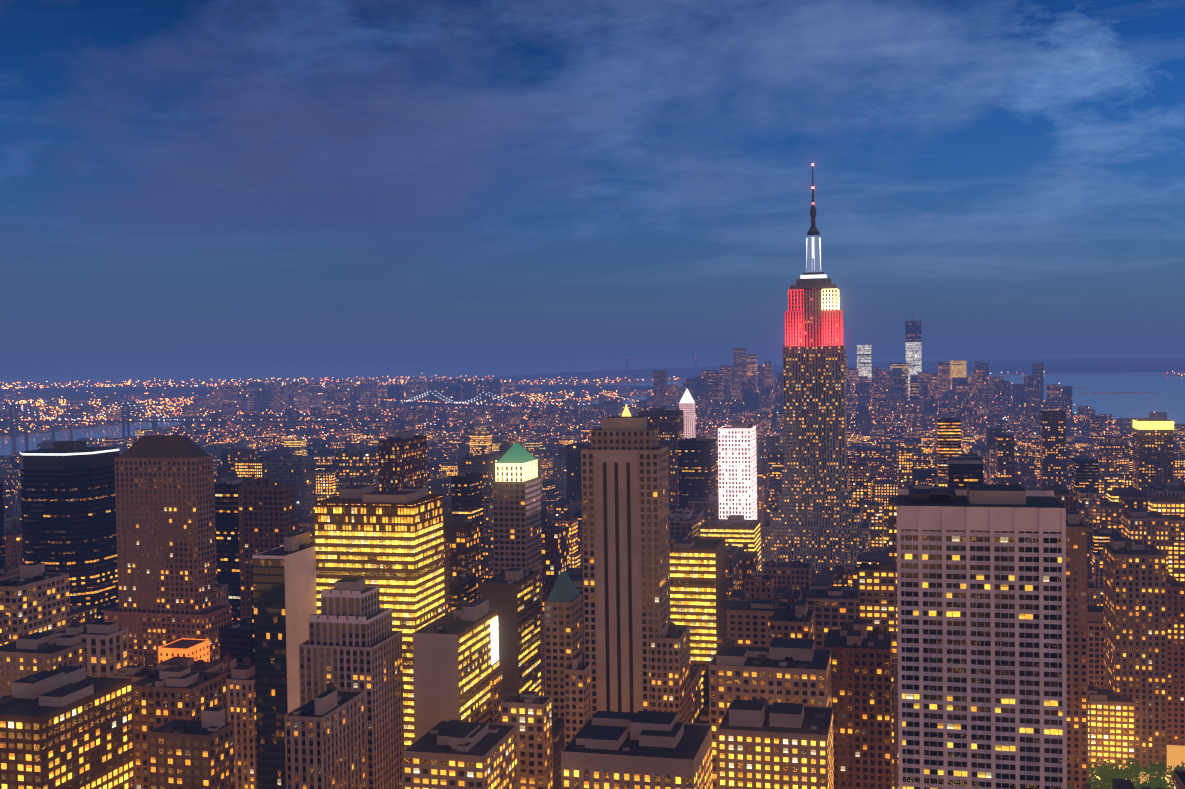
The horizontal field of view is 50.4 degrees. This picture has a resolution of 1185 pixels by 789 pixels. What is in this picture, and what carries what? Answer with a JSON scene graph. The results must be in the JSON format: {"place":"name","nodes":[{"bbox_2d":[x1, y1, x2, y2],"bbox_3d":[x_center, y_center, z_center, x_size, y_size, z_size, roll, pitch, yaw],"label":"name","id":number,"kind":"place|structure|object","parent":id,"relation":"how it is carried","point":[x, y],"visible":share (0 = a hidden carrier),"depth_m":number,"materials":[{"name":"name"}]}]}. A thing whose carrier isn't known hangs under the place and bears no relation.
{"place":"outdoors","nodes":[
{"label":"outdoors","id":0,"kind":"place"},
{"bbox_2d":[0,385,682,399],"bbox_3d":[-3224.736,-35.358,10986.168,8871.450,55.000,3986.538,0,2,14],"label":"distant hills","id":1,"kind":"structure","parent":0,"point":[51,393],"depth_m":10027.67,"materials":[{"name":"soil"},{"name":"grass"}]},
{"bbox_2d":[0,376,685,437],"bbox_3d":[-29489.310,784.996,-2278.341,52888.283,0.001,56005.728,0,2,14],"label":"distant land","id":2,"kind":"structure","parent":0,"point":[397,380],"depth_m":16298.57,"materials":[{"name":"grey"}]},
{"bbox_2d":[0,163,1184,788],"bbox_3d":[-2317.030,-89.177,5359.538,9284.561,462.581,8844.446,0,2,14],"label":"city buildings","id":3,"kind":"structure","parent":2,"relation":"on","point":[656,589],"depth_m":675.06,"materials":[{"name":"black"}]},
{"bbox_2d":[0,365,1179,779],"bbox_3d":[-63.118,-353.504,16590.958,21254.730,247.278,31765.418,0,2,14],"label":"city lights","id":4,"kind":"object","parent":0,"point":[384,399],"visible":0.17,"depth_m":6094.99},
{"bbox_2d":[0,351,1184,454],"bbox_3d":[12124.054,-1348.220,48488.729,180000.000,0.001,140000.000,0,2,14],"label":"water","id":5,"kind":"structure","parent":0,"point":[1168,397],"depth_m":26090.77,"materials":[{"name":"blue"}]},
{"bbox_2d":[0,359,696,454],"bbox_3d":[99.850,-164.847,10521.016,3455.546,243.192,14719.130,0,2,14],"label":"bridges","id":6,"kind":"structure","parent":5,"relation":"on","point":[13,430],"depth_m":4647.76,"materials":[{"name":"metal"}]},
{"bbox_2d":[0,0,1184,368],"label":"sky","id":7,"kind":"structure","parent":0,"point":[183,182],"materials":[{"name":"blue"}]},
{"bbox_2d":[190,426,1184,787],"bbox_3d":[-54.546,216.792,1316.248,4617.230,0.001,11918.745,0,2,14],"label":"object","id":8,"kind":"structure","parent":0,"point":[1176,754],"depth_m":3681.27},
{"bbox_2d":[1067,757,1184,788],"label":"park trees","id":9,"kind":"object","parent":8,"relation":"on","point":[1106,773],"visible":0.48,"depth_m":702.78,"materials":[{"name":"green plant"}]},
{"bbox_2d":[460,358,1184,380],"bbox_3d":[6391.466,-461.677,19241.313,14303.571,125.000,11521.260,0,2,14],"label":"distant hills","id":10,"kind":"structure","parent":0,"point":[671,372],"depth_m":16744.02,"materials":[{"name":"blue soil"}]},
{"bbox_2d":[772,363,1184,376],"bbox_3d":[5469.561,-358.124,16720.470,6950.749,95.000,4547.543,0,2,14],"label":"hill staten island north terrain","id":11,"kind":"structure","parent":0,"point":[1086,368],"depth_m":14920.88,"materials":[{"name":"blue soil"}]},
{"bbox_2d":[967,373,1063,374],"bbox_3d":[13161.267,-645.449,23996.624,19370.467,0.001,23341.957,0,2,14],"label":"distant land","id":12,"kind":"structure","parent":0,"point":[1026,373],"depth_m":14393.08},
{"bbox_2d":[1085,392,1155,393],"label":"island","id":13,"kind":"structure","parent":0,"point":[1117,392],"depth_m":7681.06,"materials":[{"name":"grey"}]},
{"bbox_2d":[1156,372,1184,376],"bbox_3d":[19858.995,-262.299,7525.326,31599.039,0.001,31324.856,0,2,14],"label":"land","id":14,"kind":"structure","parent":0,"point":[1177,374],"depth_m":12861.34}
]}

